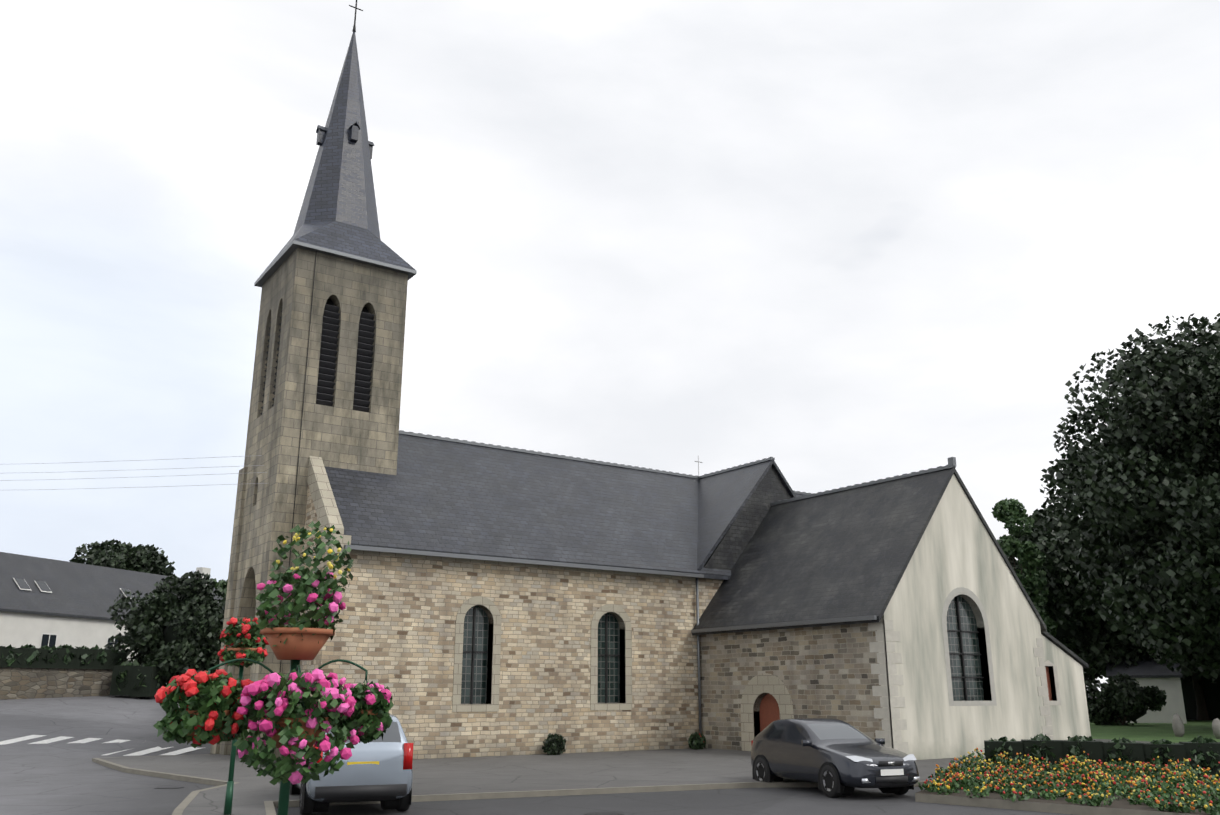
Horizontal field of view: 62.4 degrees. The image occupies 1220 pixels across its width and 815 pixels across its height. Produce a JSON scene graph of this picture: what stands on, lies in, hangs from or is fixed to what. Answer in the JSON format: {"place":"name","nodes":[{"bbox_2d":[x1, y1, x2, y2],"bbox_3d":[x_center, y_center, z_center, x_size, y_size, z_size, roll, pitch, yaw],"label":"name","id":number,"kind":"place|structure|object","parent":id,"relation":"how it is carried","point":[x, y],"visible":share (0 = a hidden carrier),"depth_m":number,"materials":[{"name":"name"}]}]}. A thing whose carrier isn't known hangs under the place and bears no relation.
{"place":"outdoors","nodes":[
{"label":"outdoors","id":0,"kind":"place"},
{"bbox_2d":[0,455,266,489],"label":"wires","id":1,"kind":"object","parent":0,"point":[143,469],"visible":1,"depth_m":33.77,"materials":[{"name":"grey metal"}]},
{"bbox_2d":[227,648,256,663],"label":"small post pots","id":2,"kind":"object","parent":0,"point":[239,649],"visible":0.31,"depth_m":16.45,"materials":[{"name":"orange ceramic"}]},
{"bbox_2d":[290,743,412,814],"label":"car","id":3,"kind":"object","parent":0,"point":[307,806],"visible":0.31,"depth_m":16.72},
{"bbox_2d":[0,683,1095,814],"bbox_3d":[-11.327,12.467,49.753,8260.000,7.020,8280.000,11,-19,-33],"label":"ground","id":4,"kind":"structure","parent":0,"point":[63,777],"depth_m":20.36,"materials":[{"name":"grey asphalt"}]},
{"bbox_2d":[0,667,112,699],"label":"garden wall","id":5,"kind":"structure","parent":4,"relation":"on","point":[24,683],"depth_m":47.66,"materials":[{"name":"beige stone"}]},
{"bbox_2d":[0,644,126,670],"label":"hedge","id":6,"kind":"object","parent":5,"relation":"on","point":[76,663],"depth_m":48.08,"materials":[{"name":"green plant"}]},
{"bbox_2d":[0,735,204,755],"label":"road markings","id":7,"kind":"object","parent":4,"relation":"on","point":[155,749],"visible":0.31,"depth_m":34.06,"materials":[{"name":"paint"}]},
{"bbox_2d":[0,552,223,659],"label":"house","id":8,"kind":"structure","parent":4,"relation":"on","point":[50,603],"depth_m":62.77,"materials":[{"name":"stone"}]},
{"bbox_2d":[69,539,175,576],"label":"tree","id":9,"kind":"object","parent":4,"relation":"on","point":[147,558],"depth_m":111.24,"materials":[{"name":"green plant"}]},
{"bbox_2d":[109,659,163,697],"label":"hedge","id":10,"kind":"object","parent":4,"relation":"on","point":[130,689],"depth_m":49.12,"materials":[{"name":"green plant"}]},
{"bbox_2d":[104,570,225,686],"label":"bush","id":11,"kind":"object","parent":4,"relation":"on","point":[165,606],"depth_m":51.21,"materials":[{"name":"green plant"}]},
{"bbox_2d":[211,578,227,597],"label":"tree","id":12,"kind":"object","parent":4,"relation":"on","point":[222,584],"visible":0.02,"depth_m":111.90,"materials":[{"name":"green plant"}]},
{"bbox_2d":[208,658,367,814],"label":"post","id":13,"kind":"object","parent":4,"relation":"on","point":[283,800],"visible":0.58,"depth_m":10.46,"materials":[{"name":"green metal"}]},
{"bbox_2d":[175,627,382,748],"bbox_3d":[-3.350,2.910,10.505,2.035,1.187,1.309,11,-19,-33],"label":"flower pot","id":14,"kind":"object","parent":13,"relation":"attached to","point":[295,647],"visible":0.44,"depth_m":10.59,"materials":[{"name":"orange ceramic"}]},
{"bbox_2d":[210,247,407,759],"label":"tower","id":15,"kind":"structure","parent":4,"relation":"on","point":[341,433],"depth_m":33.07,"materials":[{"name":"stone"}]},
{"bbox_2d":[273,251,316,752],"bbox_3d":[-9.792,2.446,31.422,0.023,16.130,0.023,11,-19,-33],"label":"conductor","id":16,"kind":"object","parent":15,"relation":"attached to","point":[301,421],"visible":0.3,"depth_m":32.04,"materials":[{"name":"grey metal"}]},
{"bbox_2d":[260,299,374,414],"bbox_3d":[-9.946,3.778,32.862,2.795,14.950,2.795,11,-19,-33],"label":"louvers","id":17,"kind":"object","parent":15,"relation":"in","point":[328,358],"depth_m":33.57,"materials":[{"name":"grey wood"}]},
{"bbox_2d":[254,0,416,286],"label":"spire","id":18,"kind":"structure","parent":15,"relation":"on","point":[338,216],"depth_m":35.78,"materials":[{"name":"stone"}]},
{"bbox_2d":[155,786,623,814],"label":"street iron","id":19,"kind":"object","parent":4,"relation":"on","point":[588,813],"visible":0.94,"depth_m":17.05,"materials":[{"name":"black metal"}]},
{"bbox_2d":[299,486,723,758],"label":"nave walls","id":20,"kind":"structure","parent":4,"relation":"on","point":[395,631],"depth_m":31.84,"materials":[{"name":"beige stone"}]},
{"bbox_2d":[307,456,350,555],"bbox_3d":[-10.354,2.648,33.313,0.540,5.470,9.180,11,-19,-33],"label":"gable coping","id":21,"kind":"object","parent":20,"relation":"attached to","point":[324,503],"visible":0.27,"depth_m":30.37,"materials":[{"name":"stone"}]},
{"bbox_2d":[350,550,695,711],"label":"nave trim","id":22,"kind":"structure","parent":20,"relation":"attached to","point":[471,660],"depth_m":31.72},
{"bbox_2d":[324,430,810,579],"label":"roof","id":23,"kind":"structure","parent":20,"relation":"on","point":[439,496],"depth_m":35.73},
{"bbox_2d":[696,578,701,733],"bbox_3d":[3.208,8.912,35.671,0.099,5.998,0.300,11,-19,-33],"label":"drain pipe","id":24,"kind":"object","parent":20,"relation":"attached to","point":[698,661],"visible":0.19,"depth_m":35.70,"materials":[{"name":"silver metal"}]},
{"bbox_2d":[704,466,790,569],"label":"cross gable wall","id":25,"kind":"structure","parent":20,"relation":"attached to","point":[739,534],"depth_m":38.63,"materials":[{"name":"stone"}]},
{"bbox_2d":[92,754,941,814],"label":"kerbs","id":26,"kind":"structure","parent":4,"relation":"on","point":[270,806],"depth_m":20.48,"materials":[{"name":"grey concrete"}]},
{"bbox_2d":[542,733,565,754],"bbox_3d":[-1.723,10.518,31.347,0.817,0.746,0.730,11,-19,-33],"label":"shrub","id":27,"kind":"object","parent":4,"relation":"on","point":[558,751],"depth_m":31.19,"materials":[{"name":"green plant"}]},
{"bbox_2d":[688,732,705,748],"bbox_3d":[2.977,11.424,34.434,0.719,0.676,0.614,11,-19,-33],"label":"shrub","id":28,"kind":"object","parent":4,"relation":"on","point":[695,741],"depth_m":34.29,"materials":[{"name":"green plant"}]},
{"bbox_2d":[700,623,883,750],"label":"chapel walls","id":29,"kind":"structure","parent":4,"relation":"on","point":[822,672],"depth_m":32.02,"materials":[{"name":"beige stone"}]},
{"bbox_2d":[740,620,908,752],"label":"stone trim","id":30,"kind":"structure","parent":29,"relation":"attached to","point":[776,703],"depth_m":29.54,"materials":[{"name":"beige stone"}]},
{"bbox_2d":[691,457,1046,634],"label":"roof","id":31,"kind":"structure","parent":29,"relation":"on","point":[841,556],"depth_m":33.73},
{"bbox_2d":[751,718,918,787],"bbox_3d":[4.612,7.191,21.162,1.694,1.254,4.134,6,-17,-21],"label":"car","id":32,"kind":"object","parent":4,"relation":"on","point":[781,749],"visible":0.83,"depth_m":20.58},
{"bbox_2d":[877,474,1052,759],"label":"gable wall","id":33,"kind":"structure","parent":4,"relation":"on","point":[956,548],"depth_m":31.60,"materials":[{"name":"white paint"}]},
{"bbox_2d":[942,587,996,705],"bbox_3d":[11.066,7.448,31.488,2.340,3.600,0.284,11,-19,-33],"label":"window surround","id":34,"kind":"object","parent":33,"relation":"attached to","point":[964,672],"depth_m":31.61,"materials":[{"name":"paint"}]},
{"bbox_2d":[991,498,1056,636],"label":"tree","id":35,"kind":"object","parent":4,"relation":"on","point":[1010,513],"depth_m":63.83,"materials":[{"name":"green plant"}]},
{"bbox_2d":[1041,634,1090,739],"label":"sacristy","id":36,"kind":"structure","parent":4,"relation":"on","point":[1069,715],"depth_m":34.25,"materials":[{"name":"paint"}]},
{"bbox_2d":[1033,638,1060,739],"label":"stone quoins","id":37,"kind":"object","parent":36,"relation":"attached to","point":[1044,692],"depth_m":33.29,"materials":[{"name":"beige stone"}]},
{"bbox_2d":[1041,632,1088,667],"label":"roof","id":38,"kind":"structure","parent":36,"relation":"on","point":[1065,649],"depth_m":34.66,"materials":[{"name":"grey stone"}]},
{"bbox_2d":[915,748,1219,814],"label":"flower bed","id":39,"kind":"object","parent":4,"relation":"on","point":[1117,788],"depth_m":18.69,"materials":[{"name":"plant"}]},
{"bbox_2d":[1005,505,1141,697],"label":"tree","id":40,"kind":"object","parent":4,"relation":"on","point":[1054,540],"depth_m":67.52,"materials":[{"name":"green plant"}]},
{"bbox_2d":[984,733,1219,777],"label":"hedge","id":41,"kind":"object","parent":4,"relation":"on","point":[1142,752],"depth_m":23.42,"materials":[{"name":"green plant"}]},
{"bbox_2d":[1043,498,1209,719],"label":"tree","id":42,"kind":"object","parent":4,"relation":"on","point":[1202,712],"depth_m":70.22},
{"bbox_2d":[1040,313,1219,682],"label":"tree","id":43,"kind":"object","parent":4,"relation":"on","point":[1162,595],"depth_m":49.44,"materials":[{"name":"green plant"}]},
{"bbox_2d":[1106,651,1186,723],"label":"house","id":44,"kind":"structure","parent":4,"relation":"on","point":[1146,671],"depth_m":63.54,"materials":[{"name":"paint"}]},
{"bbox_2d":[0,0,1219,690],"label":"sky","id":45,"kind":"structure","parent":0,"point":[842,243],"materials":[{"name":"white"}]},
{"bbox_2d":[96,739,1149,814],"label":"pavement","id":46,"kind":"structure","parent":0,"point":[252,792],"depth_m":24.39,"materials":[{"name":"grey asphalt"}]},
{"bbox_2d":[223,665,243,814],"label":"pole","id":47,"kind":"object","parent":46,"relation":"on","point":[228,798],"visible":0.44,"depth_m":16.12,"materials":[{"name":"green metal"}]},
{"bbox_2d":[217,616,268,667],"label":"flowers","id":48,"kind":"object","parent":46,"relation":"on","point":[228,639],"depth_m":16.54,"materials":[{"name":"red plant"}]},
{"bbox_2d":[153,521,393,784],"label":"flowers","id":49,"kind":"object","parent":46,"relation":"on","point":[203,700],"depth_m":10.13,"materials":[{"name":"plant"}]},
{"bbox_2d":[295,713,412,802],"bbox_3d":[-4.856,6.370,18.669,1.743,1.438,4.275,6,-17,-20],"label":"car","id":50,"kind":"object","parent":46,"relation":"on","point":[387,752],"visible":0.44,"depth_m":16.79,"materials":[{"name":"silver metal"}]},
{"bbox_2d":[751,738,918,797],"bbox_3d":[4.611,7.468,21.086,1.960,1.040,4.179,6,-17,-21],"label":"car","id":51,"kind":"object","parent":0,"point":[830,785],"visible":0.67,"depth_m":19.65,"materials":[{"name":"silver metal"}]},
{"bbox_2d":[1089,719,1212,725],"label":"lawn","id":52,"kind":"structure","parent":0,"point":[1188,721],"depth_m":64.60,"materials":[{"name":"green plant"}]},
{"bbox_2d":[1084,671,1166,724],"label":"bush","id":53,"kind":"object","parent":52,"relation":"on","point":[1129,695],"depth_m":58.56,"materials":[{"name":"green plant"}]},
{"bbox_2d":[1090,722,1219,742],"bbox_3d":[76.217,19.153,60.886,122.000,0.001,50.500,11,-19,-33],"label":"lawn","id":54,"kind":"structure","parent":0,"point":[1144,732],"depth_m":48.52,"materials":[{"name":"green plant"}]},
{"bbox_2d":[1172,713,1219,738],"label":"standing stones","id":55,"kind":"object","parent":54,"relation":"on","point":[1178,726],"visible":0.96,"depth_m":43.83,"materials":[{"name":"grey stone"}]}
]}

